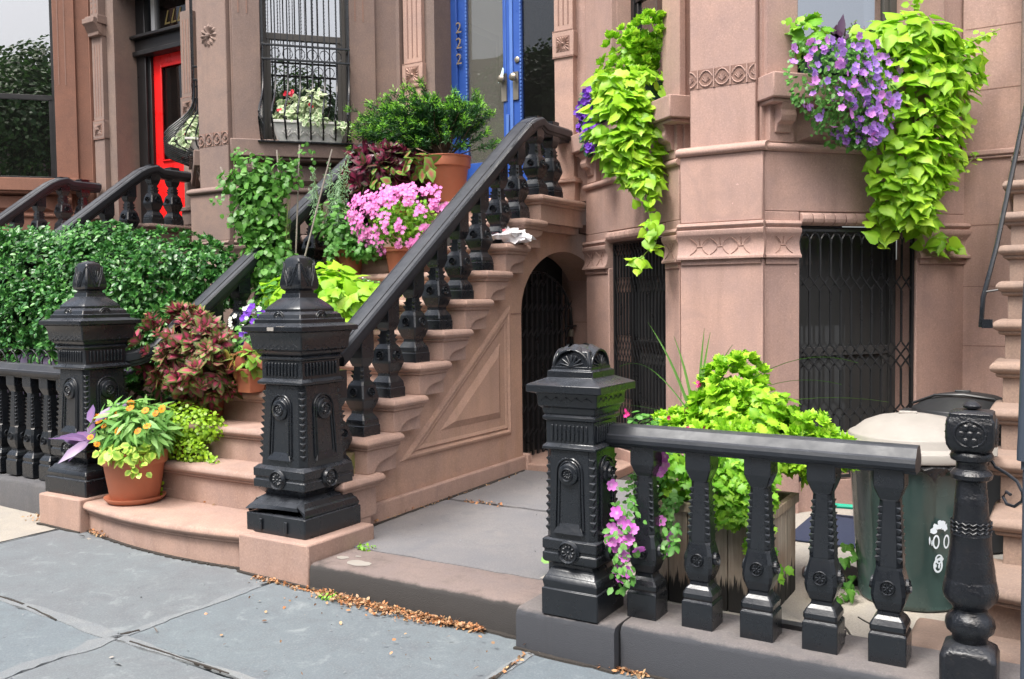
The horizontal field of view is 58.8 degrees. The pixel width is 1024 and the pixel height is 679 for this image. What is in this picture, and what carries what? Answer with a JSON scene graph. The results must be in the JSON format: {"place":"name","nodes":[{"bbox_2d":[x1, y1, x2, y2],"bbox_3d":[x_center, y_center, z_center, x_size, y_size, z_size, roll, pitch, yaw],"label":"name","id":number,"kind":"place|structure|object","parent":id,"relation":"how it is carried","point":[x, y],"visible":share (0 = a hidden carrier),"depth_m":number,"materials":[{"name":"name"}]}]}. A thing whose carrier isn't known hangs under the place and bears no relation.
{"place":"outdoors","nodes":[
{"label":"outdoors","id":0,"kind":"place"},
{"bbox_2d":[0,506,55,540],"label":"concrete pavement","id":1,"kind":"structure","parent":0,"point":[14,524],"depth_m":6.25,"materials":[{"name":"beige concrete"}]},
{"bbox_2d":[0,361,60,513],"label":"iron fence","id":2,"kind":"object","parent":1,"relation":"on","point":[28,459],"visible":0.65,"depth_m":6.71,"materials":[{"name":"black metal"}]},
{"bbox_2d":[0,530,651,678],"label":"sidewalk","id":3,"kind":"structure","parent":0,"point":[93,578],"depth_m":4.33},
{"bbox_2d":[80,535,157,663],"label":"pale scraps","id":4,"kind":"object","parent":3,"relation":"on","point":[88,538],"visible":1,"depth_m":4.28,"materials":[{"name":"beige paper"}]},
{"bbox_2d":[0,528,534,678],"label":"mortar joint","id":5,"kind":"object","parent":3,"relation":"on","point":[105,635],"visible":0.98,"depth_m":4.19,"materials":[{"name":"grey concrete"}]},
{"bbox_2d":[0,528,514,678],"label":"joint crack","id":6,"kind":"object","parent":5,"relation":"on","point":[498,675],"visible":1,"depth_m":4.08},
{"bbox_2d":[22,478,590,678],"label":"grit","id":7,"kind":"object","parent":3,"relation":"on","point":[256,608],"visible":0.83,"depth_m":4.32,"materials":[{"name":"gravel"}]},
{"bbox_2d":[21,473,649,678],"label":"leaf litter","id":8,"kind":"object","parent":3,"relation":"on","point":[383,606],"visible":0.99,"depth_m":4.55,"materials":[{"name":"brown plant"}]},
{"bbox_2d":[318,592,339,600],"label":"weed","id":9,"kind":"object","parent":8,"relation":"on","point":[325,597],"visible":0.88,"depth_m":4.74,"materials":[{"name":"green plant"}]},
{"bbox_2d":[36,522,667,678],"bbox_3d":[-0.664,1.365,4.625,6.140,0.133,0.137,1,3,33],"label":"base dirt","id":10,"kind":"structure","parent":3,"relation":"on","point":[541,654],"depth_m":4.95,"materials":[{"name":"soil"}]},
{"bbox_2d":[310,548,543,635],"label":"kerb","id":11,"kind":"structure","parent":3,"relation":"on","point":[488,600],"depth_m":4.61,"materials":[{"name":"stone"}]},
{"bbox_2d":[337,555,371,565],"bbox_3d":[-0.858,1.208,4.975,0.124,0.001,0.268,-2,3,-35],"label":"paint blot","id":12,"kind":"object","parent":11,"relation":"on","point":[357,562],"visible":1,"depth_m":4.93,"materials":[{"name":"beige paint"}]},
{"bbox_2d":[357,543,375,550],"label":"weed","id":13,"kind":"object","parent":11,"relation":"on","point":[361,547],"visible":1,"depth_m":5.18,"materials":[{"name":"green plant"}]},
{"bbox_2d":[516,422,1019,678],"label":"iron fence","id":14,"kind":"object","parent":3,"relation":"on","point":[698,633],"visible":0.94,"depth_m":3.69,"materials":[{"name":"black metal"}]},
{"bbox_2d":[526,343,634,622],"bbox_3d":[0.314,0.615,4.069,0.366,1.198,0.366,1,3,32],"label":"newel post","id":15,"kind":"object","parent":14,"relation":"on","point":[579,390],"visible":0.95,"depth_m":3.96,"materials":[{"name":"black metal"}]},
{"bbox_2d":[939,400,999,678],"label":"iron post","id":16,"kind":"object","parent":3,"relation":"on","point":[969,649],"visible":1,"depth_m":3.20,"materials":[{"name":"black metal"}]},
{"bbox_2d":[991,281,1023,678],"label":"handrail post","id":17,"kind":"object","parent":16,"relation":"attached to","point":[1020,447],"visible":1,"depth_m":3.00,"materials":[{"name":"black metal"}]},
{"bbox_2d":[354,470,658,579],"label":"areaway paving","id":18,"kind":"structure","parent":0,"point":[481,531],"depth_m":5.55,"materials":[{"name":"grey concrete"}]},
{"bbox_2d":[622,508,1002,637],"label":"areaway floor","id":19,"kind":"structure","parent":0,"point":[794,605],"depth_m":4.28,"materials":[{"name":"concrete"}]},
{"bbox_2d":[602,323,885,612],"bbox_3d":[0.949,0.584,4.367,1.304,1.330,0.934,-1,3,-10],"label":"wooden planter","id":20,"kind":"object","parent":19,"relation":"on","point":[749,402],"visible":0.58,"depth_m":4.22,"materials":[{"name":"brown wood"}]},
{"bbox_2d":[795,514,854,547],"bbox_3d":[2.175,1.163,5.449,0.870,0.012,0.750,1,3,32],"label":"mat","id":21,"kind":"object","parent":19,"relation":"on","point":[845,529],"visible":0.04,"depth_m":5.50,"materials":[{"name":"blue fabric"}]},
{"bbox_2d":[835,503,852,508],"bbox_3d":[2.319,1.074,5.694,0.620,0.072,0.126,0,3,24],"label":"garden hose","id":22,"kind":"object","parent":19,"relation":"on","point":[844,506],"visible":0.11,"depth_m":5.79,"materials":[{"name":"green rubber"}]},
{"bbox_2d":[836,542,859,603],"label":"ivy sprig","id":23,"kind":"object","parent":19,"relation":"on","point":[848,588],"visible":0.57,"depth_m":4.38,"materials":[{"name":"green plant"}]},
{"bbox_2d":[845,616,868,634],"bbox_3d":[1.681,1.228,4.481,0.234,0.020,1.302,0,3,19],"label":"floor crack","id":24,"kind":"object","parent":19,"relation":"on","point":[847,630],"visible":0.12,"depth_m":4.02,"materials":[{"name":"grey concrete"}]},
{"bbox_2d":[840,410,997,611],"bbox_3d":[1.915,0.787,4.339,0.701,0.893,0.672,0,3,24],"label":"trash can","id":25,"kind":"object","parent":19,"relation":"on","point":[928,499],"visible":0.38,"depth_m":4.12,"materials":[{"name":"green plastic"}]},
{"bbox_2d":[901,390,1002,553],"bbox_3d":[2.600,0.731,5.195,0.694,0.884,0.665,1,3,32],"label":"trash can","id":26,"kind":"object","parent":19,"relation":"on","point":[944,404],"visible":0.24,"depth_m":5.02,"materials":[{"name":"black plastic"}]},
{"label":"ground","id":27,"kind":"structure","parent":0,"visible":0},
{"bbox_2d":[0,0,96,236],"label":"brownstone house","id":28,"kind":"structure","parent":27,"relation":"on","point":[46,102],"depth_m":11.28,"materials":[{"name":"brown stone"}]},
{"bbox_2d":[0,0,56,177],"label":"window","id":29,"kind":"structure","parent":28,"relation":"in","point":[27,97],"depth_m":11.30,"materials":[{"name":"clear glass"}]},
{"bbox_2d":[0,223,191,416],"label":"stoop","id":30,"kind":"object","parent":27,"relation":"on","point":[148,226],"visible":0.02,"depth_m":10.05,"materials":[{"name":"brown stone"}]},
{"bbox_2d":[0,177,101,255],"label":"stair railing","id":31,"kind":"object","parent":30,"relation":"on","point":[35,198],"visible":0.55,"depth_m":10.72,"materials":[{"name":"black metal"}]},
{"bbox_2d":[0,164,190,343],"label":"stair railing","id":32,"kind":"object","parent":30,"relation":"on","point":[124,189],"visible":0.4,"depth_m":9.80,"materials":[{"name":"black metal"}]},
{"bbox_2d":[82,0,404,323],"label":"brownstone house","id":33,"kind":"structure","parent":27,"relation":"on","point":[141,64],"depth_m":8.73,"materials":[{"name":"brown stone"}]},
{"bbox_2d":[153,51,184,216],"bbox_3d":[-4.090,-2.427,11.224,0.920,2.230,0.070,1,3,32],"label":"door","id":34,"kind":"structure","parent":33,"relation":"in","point":[167,67],"depth_m":11.33,"materials":[{"name":"red paint"}]},
{"bbox_2d":[163,0,198,169],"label":"window grille","id":35,"kind":"object","parent":33,"relation":"attached to","point":[175,154],"depth_m":9.19,"materials":[{"name":"black metal"}]},
{"bbox_2d":[168,112,198,157],"bbox_3d":[-3.310,-2.123,9.486,0.511,0.534,0.862,-2,3,-33],"label":"window box","id":36,"kind":"object","parent":33,"relation":"on","point":[190,138],"visible":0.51,"depth_m":9.35,"materials":[{"name":"white plant"}]},
{"bbox_2d":[297,244,303,254],"bbox_3d":[-1.924,-0.073,8.856,0.920,1.700,0.060,-1,3,-17],"label":"window","id":37,"kind":"structure","parent":33,"relation":"in","point":[299,249],"depth_m":8.78,"materials":[{"name":"black glass"}]},
{"bbox_2d":[262,0,346,141],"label":"window","id":38,"kind":"structure","parent":33,"relation":"in","point":[281,66],"depth_m":8.70,"materials":[{"name":"glass"}]},
{"bbox_2d":[258,0,353,144],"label":"window grille","id":39,"kind":"object","parent":33,"relation":"attached to","point":[261,112],"depth_m":8.39,"materials":[{"name":"black metal"}]},
{"bbox_2d":[271,87,351,142],"bbox_3d":[-1.864,-2.079,8.431,0.740,0.505,0.490,-1,3,-12],"label":"window box","id":40,"kind":"object","parent":33,"relation":"attached to","point":[304,124],"visible":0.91,"depth_m":8.38,"materials":[{"name":"white plant"}]},
{"bbox_2d":[39,194,632,585],"bbox_3d":[-0.854,0.108,7.200,3.090,2.516,4.350,1,3,32],"label":"stoop","id":41,"kind":"object","parent":27,"relation":"on","point":[450,422],"visible":0.32,"depth_m":6.20,"materials":[{"name":"stone"}]},
{"bbox_2d":[39,261,141,497],"bbox_3d":[-2.932,0.251,6.353,0.476,1.592,0.476,1,3,32],"label":"newel post","id":42,"kind":"object","parent":41,"relation":"on","point":[90,326],"visible":0.87,"depth_m":6.21,"materials":[{"name":"black metal"}]},
{"bbox_2d":[49,395,183,505],"bbox_3d":[-2.577,0.717,6.085,0.870,0.718,0.679,1,3,32],"label":"potted plant","id":43,"kind":"object","parent":41,"relation":"on","point":[132,458],"visible":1,"depth_m":5.91,"materials":[{"name":"green plant"}]},
{"bbox_2d":[126,299,242,419],"bbox_3d":[-2.329,0.145,6.518,1.090,0.869,0.679,1,3,32],"label":"potted plant","id":44,"kind":"object","parent":41,"relation":"on","point":[200,374],"visible":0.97,"depth_m":6.29,"materials":[{"name":"red plant"}]},
{"bbox_2d":[160,401,227,494],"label":"potted plant","id":45,"kind":"object","parent":41,"relation":"on","point":[188,445],"visible":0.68,"depth_m":6.14,"materials":[{"name":"green plant"}]},
{"bbox_2d":[223,341,264,392],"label":"potted plant","id":46,"kind":"object","parent":41,"relation":"on","point":[248,376],"visible":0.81,"depth_m":6.23,"materials":[{"name":"orange plant"}]},
{"bbox_2d":[228,303,265,389],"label":"potted plant","id":47,"kind":"object","parent":41,"relation":"on","point":[244,318],"visible":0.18,"depth_m":6.40,"materials":[{"name":"purple plant"}]},
{"bbox_2d":[247,281,279,311],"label":"potted plant","id":48,"kind":"object","parent":41,"relation":"on","point":[262,302],"visible":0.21,"depth_m":6.64,"materials":[{"name":"green plant"}]},
{"bbox_2d":[209,142,332,315],"bbox_3d":[-1.962,-0.795,7.141,1.171,1.481,0.389,1,3,32],"label":"climbing plant","id":49,"kind":"object","parent":41,"relation":"on","point":[254,221],"visible":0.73,"depth_m":7.04,"materials":[{"name":"green plant"}]},
{"bbox_2d":[125,140,417,418],"bbox_3d":[-1.895,-0.645,7.627,0.513,2.339,3.148,1,3,32],"label":"stair railing","id":50,"kind":"object","parent":41,"relation":"on","point":[233,280],"visible":0.2,"depth_m":6.98,"materials":[{"name":"black metal"}]},
{"bbox_2d":[241,255,360,539],"bbox_3d":[-1.233,0.305,5.317,0.476,1.592,0.484,1,3,32],"label":"newel post","id":51,"kind":"object","parent":41,"relation":"on","point":[299,331],"visible":1,"depth_m":5.19,"materials":[{"name":"black metal"}]},
{"bbox_2d":[258,260,401,321],"bbox_3d":[-1.336,-0.200,6.622,0.911,0.761,1.006,-2,3,-26],"label":"potted plant","id":52,"kind":"object","parent":41,"relation":"on","point":[347,293],"visible":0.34,"depth_m":6.38,"materials":[{"name":"green plant"}]},
{"bbox_2d":[308,152,352,271],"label":"potted plant","id":53,"kind":"object","parent":41,"relation":"on","point":[336,194],"visible":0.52,"depth_m":7.45,"materials":[{"name":"green plant"}]},
{"bbox_2d":[309,198,384,275],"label":"potted plant","id":54,"kind":"object","parent":41,"relation":"on","point":[349,250],"visible":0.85,"depth_m":7.19,"materials":[{"name":"green plant"}]},
{"bbox_2d":[338,137,441,222],"bbox_3d":[-1.032,-1.350,7.777,1.110,0.768,0.665,1,3,32],"label":"potted plant","id":55,"kind":"object","parent":41,"relation":"on","point":[396,164],"visible":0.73,"depth_m":7.63,"materials":[{"name":"purple plant"}]},
{"bbox_2d":[344,181,447,272],"bbox_3d":[-0.884,-0.869,7.052,1.009,0.707,0.515,1,3,32],"label":"potted plant","id":56,"kind":"object","parent":41,"relation":"on","point":[406,228],"visible":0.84,"depth_m":6.98,"materials":[{"name":"pink plant"}]},
{"bbox_2d":[342,76,500,202],"bbox_3d":[-0.770,-1.722,8.050,1.672,1.064,0.897,1,3,32],"label":"potted plant","id":57,"kind":"object","parent":41,"relation":"on","point":[426,122],"visible":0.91,"depth_m":7.77,"materials":[{"name":"green plant"}]},
{"bbox_2d":[337,116,572,475],"bbox_3d":[-0.314,-0.511,6.697,0.184,2.564,3.127,1,3,32],"label":"stair railing","id":58,"kind":"object","parent":41,"relation":"on","point":[387,357],"visible":0.94,"depth_m":6.31,"materials":[{"name":"black metal"}]},
{"bbox_2d":[492,226,535,243],"bbox_3d":[-0.063,-0.792,7.029,0.490,0.180,0.288,1,3,32],"label":"plastic bag","id":59,"kind":"object","parent":41,"relation":"on","point":[513,235],"visible":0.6,"depth_m":6.91,"materials":[{"name":"white plastic"}]},
{"bbox_2d":[521,257,576,454],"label":"areaway gate","id":60,"kind":"structure","parent":41,"relation":"attached to","point":[542,309],"depth_m":8.10,"materials":[{"name":"black metal"}]},
{"bbox_2d":[402,0,1021,513],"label":"brownstone house","id":61,"kind":"structure","parent":27,"relation":"on","point":[758,176],"depth_m":6.23,"materials":[{"name":"brown stone"}]},
{"bbox_2d":[458,0,513,197],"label":"door","id":62,"kind":"structure","parent":61,"relation":"in","point":[463,5],"depth_m":8.62,"materials":[{"name":"blue paint"}]},
{"bbox_2d":[509,0,543,180],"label":"door","id":63,"kind":"structure","parent":61,"relation":"in","point":[517,76],"depth_m":8.53,"materials":[{"name":"blue paint"}]},
{"bbox_2d":[573,7,668,276],"bbox_3d":[0.752,-1.438,6.845,0.670,1.950,1.246,-2,3,-25],"label":"trailing plant","id":64,"kind":"object","parent":61,"relation":"attached to","point":[629,92],"visible":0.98,"depth_m":6.53,"materials":[{"name":"green plant"}]},
{"bbox_2d":[613,237,665,449],"bbox_3d":[1.014,0.060,7.111,0.025,1.674,0.924,-2,3,-20],"label":"window gate","id":65,"kind":"structure","parent":61,"relation":"attached to","point":[631,326],"depth_m":7.14,"materials":[{"name":"black metal"}]},
{"bbox_2d":[631,0,662,80],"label":"window","id":66,"kind":"structure","parent":61,"relation":"in","point":[637,6],"depth_m":7.19,"materials":[{"name":"grey glass"}]},
{"bbox_2d":[630,240,665,423],"bbox_3d":[1.181,0.053,7.175,0.060,1.700,0.925,-2,3,-20],"label":"window","id":67,"kind":"structure","parent":61,"relation":"in","point":[641,280],"depth_m":7.39,"materials":[{"name":"black glass"}]},
{"bbox_2d":[798,0,896,72],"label":"window","id":68,"kind":"structure","parent":61,"relation":"in","point":[860,11],"depth_m":6.19,"materials":[{"name":"white glass"}]},
{"bbox_2d":[801,226,895,472],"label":"window","id":69,"kind":"structure","parent":61,"relation":"in","point":[846,242],"depth_m":6.31,"materials":[{"name":"glass"}]},
{"bbox_2d":[799,229,913,480],"bbox_3d":[2.310,0.096,6.105,0.914,1.659,0.025,-1,3,-17],"label":"window gate","id":70,"kind":"structure","parent":61,"relation":"attached to","point":[910,343],"depth_m":6.10,"materials":[{"name":"black metal"}]},
{"bbox_2d":[781,0,1000,260],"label":"window box","id":71,"kind":"object","parent":61,"relation":"attached to","point":[913,187],"visible":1,"depth_m":5.76,"materials":[{"name":"green plant"}]},
{"bbox_2d":[912,179,1023,663],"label":"stoop","id":72,"kind":"object","parent":27,"relation":"on","point":[1004,611],"visible":0.73,"depth_m":4.22,"materials":[{"name":"beige stone"}]},
{"bbox_2d":[978,106,1023,327],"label":"iron handrail","id":73,"kind":"object","parent":72,"relation":"attached to","point":[985,323],"visible":1,"depth_m":4.77,"materials":[{"name":"black metal"}]},
{"bbox_2d":[1011,0,1023,179],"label":"brownstone house","id":74,"kind":"structure","parent":27,"relation":"on","point":[1019,173],"depth_m":5.98,"materials":[{"name":"brown stone"}]},
{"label":"planted areaway","id":75,"kind":"structure","parent":27,"relation":"on","visible":0},
{"bbox_2d":[0,348,57,409],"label":"hoop edging","id":76,"kind":"object","parent":75,"relation":"in","point":[42,395],"visible":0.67,"depth_m":7.17,"materials":[{"name":"black metal"}]},
{"bbox_2d":[0,218,254,401],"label":"holly hedge","id":77,"kind":"object","parent":75,"relation":"on","point":[131,291],"visible":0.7,"depth_m":7.53,"materials":[{"name":"green plant"}]}
]}

